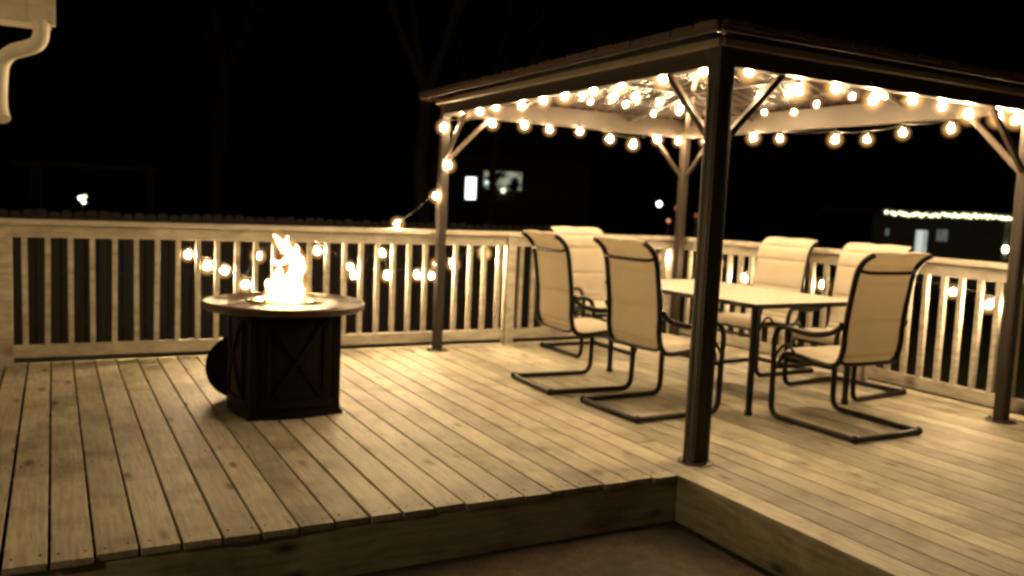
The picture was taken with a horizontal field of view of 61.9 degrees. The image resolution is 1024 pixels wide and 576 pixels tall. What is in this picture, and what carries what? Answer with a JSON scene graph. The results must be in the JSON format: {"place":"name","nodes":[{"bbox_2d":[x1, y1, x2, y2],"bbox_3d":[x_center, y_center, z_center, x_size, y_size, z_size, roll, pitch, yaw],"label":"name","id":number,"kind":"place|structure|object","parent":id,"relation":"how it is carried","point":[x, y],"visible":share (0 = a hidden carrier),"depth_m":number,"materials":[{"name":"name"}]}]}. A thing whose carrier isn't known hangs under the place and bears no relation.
{"place":"outdoors","nodes":[
{"label":"outdoors","id":0,"kind":"place"},
{"bbox_2d":[402,119,601,258],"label":"house","id":1,"kind":"structure","parent":0,"point":[542,176],"depth_m":33.90,"materials":[{"name":"black"}]},
{"bbox_2d":[464,176,477,200],"bbox_3d":[-1.630,-3.936,33.748,0.520,0.980,0.060,2,6,-3],"label":"window","id":2,"kind":"structure","parent":1,"relation":"in","point":[470,182],"depth_m":33.74,"materials":[{"name":"white glass"}]},
{"bbox_2d":[482,169,523,191],"bbox_3d":[-0.365,-4.245,33.780,1.620,0.840,0.060,2,6,-3],"label":"window","id":3,"kind":"structure","parent":1,"relation":"in","point":[511,180],"depth_m":33.78,"materials":[{"name":"black glass"}]},
{"bbox_2d":[0,194,1023,416],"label":"lawn","id":4,"kind":"structure","parent":0,"point":[834,237],"depth_m":30.66,"materials":[{"name":"green plant"}]},
{"bbox_2d":[0,0,55,123],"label":"house","id":5,"kind":"structure","parent":4,"relation":"on","point":[38,17],"depth_m":3.82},
{"bbox_2d":[78,195,86,212],"bbox_3d":[-8.994,-0.937,17.889,0.129,2.021,0.148,5,6,28],"label":"garden light","id":6,"kind":"object","parent":4,"relation":"on","point":[82,200],"visible":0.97,"depth_m":17.80,"materials":[{"name":"white metal"}]},
{"bbox_2d":[12,160,159,270],"bbox_3d":[-10.632,-1.728,21.477,3.300,2.760,0.220,0,6,-28],"label":"garden arbor","id":7,"kind":"object","parent":4,"relation":"on","point":[36,191],"visible":0.61,"depth_m":21.17,"materials":[{"name":"brown wood"}]},
{"bbox_2d":[188,0,328,259],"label":"bare tree","id":8,"kind":"object","parent":4,"relation":"on","point":[223,64],"visible":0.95,"depth_m":27.21,"materials":[{"name":"brown plant"}]},
{"bbox_2d":[0,209,554,344],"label":"picket fence","id":9,"kind":"object","parent":4,"relation":"on","point":[126,319],"visible":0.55,"depth_m":12.43,"materials":[{"name":"brown wood"}]},
{"bbox_2d":[386,0,466,280],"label":"bare tree","id":10,"kind":"object","parent":4,"relation":"on","point":[425,81],"visible":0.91,"depth_m":23.23,"materials":[{"name":"brown plant"}]},
{"bbox_2d":[407,0,682,260],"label":"bare tree","id":11,"kind":"object","parent":4,"relation":"on","point":[495,138],"visible":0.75,"depth_m":27.21,"materials":[{"name":"brown plant"}]},
{"bbox_2d":[656,200,661,251],"bbox_3d":[6.366,-2.484,37.375,0.240,2.696,0.234,0,6,-28],"label":"street lamp","id":12,"kind":"object","parent":4,"relation":"on","point":[659,203],"visible":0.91,"depth_m":37.28,"materials":[{"name":"white metal"}]},
{"bbox_2d":[663,218,670,306],"bbox_3d":[3.578,-0.597,19.865,0.100,2.068,0.098,0,6,-28],"label":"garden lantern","id":13,"kind":"object","parent":4,"relation":"on","point":[668,220],"visible":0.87,"depth_m":19.77,"materials":[{"name":"black metal"}]},
{"bbox_2d":[673,205,676,235],"bbox_3d":[3.708,-0.718,19.620,0.100,2.368,0.098,0,6,-28],"label":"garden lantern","id":14,"kind":"object","parent":4,"relation":"on","point":[675,207],"visible":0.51,"depth_m":19.52,"materials":[{"name":"black metal"}]},
{"bbox_2d":[689,212,697,307],"bbox_3d":[4.196,-0.636,19.770,0.100,2.218,0.098,0,6,-28],"label":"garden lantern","id":15,"kind":"object","parent":4,"relation":"on","point":[693,262],"visible":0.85,"depth_m":19.73,"materials":[{"name":"black metal"}]},
{"bbox_2d":[692,219,697,306],"bbox_3d":[4.225,-0.564,19.822,0.100,2.068,0.098,0,6,-28],"label":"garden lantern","id":16,"kind":"object","parent":4,"relation":"on","point":[695,251],"visible":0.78,"depth_m":19.77,"materials":[{"name":"black metal"}]},
{"bbox_2d":[0,0,1023,228],"label":"sky","id":17,"kind":"structure","parent":0,"point":[322,109],"materials":[{"name":"black"}]},
{"bbox_2d":[353,520,775,575],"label":"patio","id":18,"kind":"structure","parent":0,"point":[672,548],"depth_m":3.78,"materials":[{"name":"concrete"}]},
{"bbox_2d":[0,335,1023,575],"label":"deck","id":19,"kind":"structure","parent":18,"relation":"on","point":[175,466],"depth_m":4.20,"materials":[{"name":"brown wood"}]},
{"bbox_2d":[205,337,227,395],"bbox_3d":[-1.743,0.497,5.445,0.400,0.396,0.083,1,6,-16],"label":"burner lid","id":20,"kind":"object","parent":19,"relation":"on","point":[216,366],"visible":0.29,"depth_m":5.40,"materials":[{"name":"black metal"}]},
{"bbox_2d":[202,235,364,421],"bbox_3d":[-1.384,0.178,5.203,0.956,1.112,0.956,-1,6,-30],"label":"fire table","id":21,"kind":"object","parent":19,"relation":"on","point":[284,346],"visible":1,"depth_m":4.97,"materials":[{"name":"metal"}]},
{"bbox_2d":[0,218,674,368],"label":"deck railing","id":22,"kind":"object","parent":19,"relation":"on","point":[507,333],"visible":0.62,"depth_m":6.77,"materials":[{"name":"paint"}]},
{"bbox_2d":[185,195,1003,307],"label":"string lights","id":23,"kind":"object","parent":22,"relation":"hanging from","point":[744,278],"visible":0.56,"depth_m":7.13,"materials":[{"name":"glass"},{"name":"plastic"}]},
{"bbox_2d":[511,230,635,394],"bbox_3d":[0.459,0.152,6.248,0.707,1.123,0.644,0,6,-25],"label":"patio chair","id":24,"kind":"object","parent":19,"relation":"on","point":[556,299],"visible":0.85,"depth_m":6.13,"materials":[{"name":"beige fabric"}]},
{"bbox_2d":[540,226,636,357],"bbox_3d":[0.715,0.021,7.719,0.644,1.123,0.707,0,6,-28],"label":"patio chair","id":25,"kind":"object","parent":19,"relation":"on","point":[588,268],"visible":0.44,"depth_m":7.86,"materials":[{"name":"beige fabric"}]},
{"bbox_2d":[579,236,725,423],"bbox_3d":[0.929,0.237,5.586,0.707,1.123,0.644,-1,6,-30],"label":"patio chair","id":26,"kind":"object","parent":19,"relation":"on","point":[638,317],"visible":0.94,"depth_m":5.46,"materials":[{"name":"beige fabric"}]},
{"bbox_2d":[419,16,1023,466],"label":"gazebo","id":27,"kind":"object","parent":19,"relation":"on","point":[725,88],"visible":0.98,"depth_m":5.36,"materials":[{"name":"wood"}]},
{"bbox_2d":[434,70,1020,219],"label":"string lights","id":28,"kind":"object","parent":27,"relation":"attached to","point":[873,100],"visible":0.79,"depth_m":6.56,"materials":[{"name":"glass"},{"name":"plastic"}]},
{"bbox_2d":[605,279,850,415],"bbox_3d":[1.583,0.380,6.423,1.052,0.736,1.620,-1,6,-30],"label":"dining table","id":29,"kind":"object","parent":19,"relation":"on","point":[755,299],"visible":0.55,"depth_m":5.93,"materials":[{"name":"glass"}]},
{"bbox_2d":[716,237,818,376],"bbox_3d":[2.107,0.131,7.223,0.707,1.123,0.644,-1,6,-31],"label":"patio chair","id":30,"kind":"object","parent":19,"relation":"on","point":[782,263],"visible":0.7,"depth_m":7.19,"materials":[{"name":"beige fabric"}]},
{"bbox_2d":[782,243,913,401],"bbox_3d":[2.544,0.225,6.453,0.707,1.123,0.644,-1,7,-35],"label":"patio chair","id":31,"kind":"object","parent":19,"relation":"on","point":[852,256],"visible":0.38,"depth_m":6.60,"materials":[{"name":"beige fabric"}]},
{"bbox_2d":[768,251,932,443],"bbox_3d":[2.113,0.312,5.351,0.644,1.123,0.707,-1,6,-29],"label":"patio chair","id":32,"kind":"object","parent":19,"relation":"on","point":[872,326],"visible":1,"depth_m":5.19,"materials":[{"name":"beige fabric"}]},
{"bbox_2d":[680,237,1023,413],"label":"deck railing","id":33,"kind":"object","parent":19,"relation":"on","point":[962,270],"visible":0.4,"depth_m":6.29,"materials":[{"name":"paint"}]},
{"bbox_2d":[822,177,1015,283],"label":"house","id":34,"kind":"structure","parent":0,"point":[973,238],"depth_m":36.01,"materials":[{"name":"black"}]},
{"bbox_2d":[884,227,890,236],"bbox_3d":[16.587,-2.475,37.768,0.260,0.420,0.060,5,6,27],"label":"window","id":35,"kind":"structure","parent":34,"relation":"in","point":[887,230],"depth_m":37.76,"materials":[{"name":"white glass"}]},
{"bbox_2d":[913,229,929,252],"bbox_3d":[17.778,-1.763,37.193,0.580,1.620,0.060,5,6,27],"label":"window","id":36,"kind":"structure","parent":34,"relation":"in","point":[921,236],"depth_m":37.16,"materials":[{"name":"white glass"}]},
{"bbox_2d":[935,228,949,242],"bbox_3d":[18.511,-2.263,36.771,0.540,0.620,0.060,5,6,27],"label":"window","id":37,"kind":"structure","parent":34,"relation":"in","point":[941,234],"depth_m":36.76,"materials":[{"name":"white glass"}]},
{"bbox_2d":[885,210,1011,219],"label":"string lights","id":38,"kind":"object","parent":34,"relation":"attached to","point":[947,215],"visible":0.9,"depth_m":33.31,"materials":[{"name":"white"}]}
]}

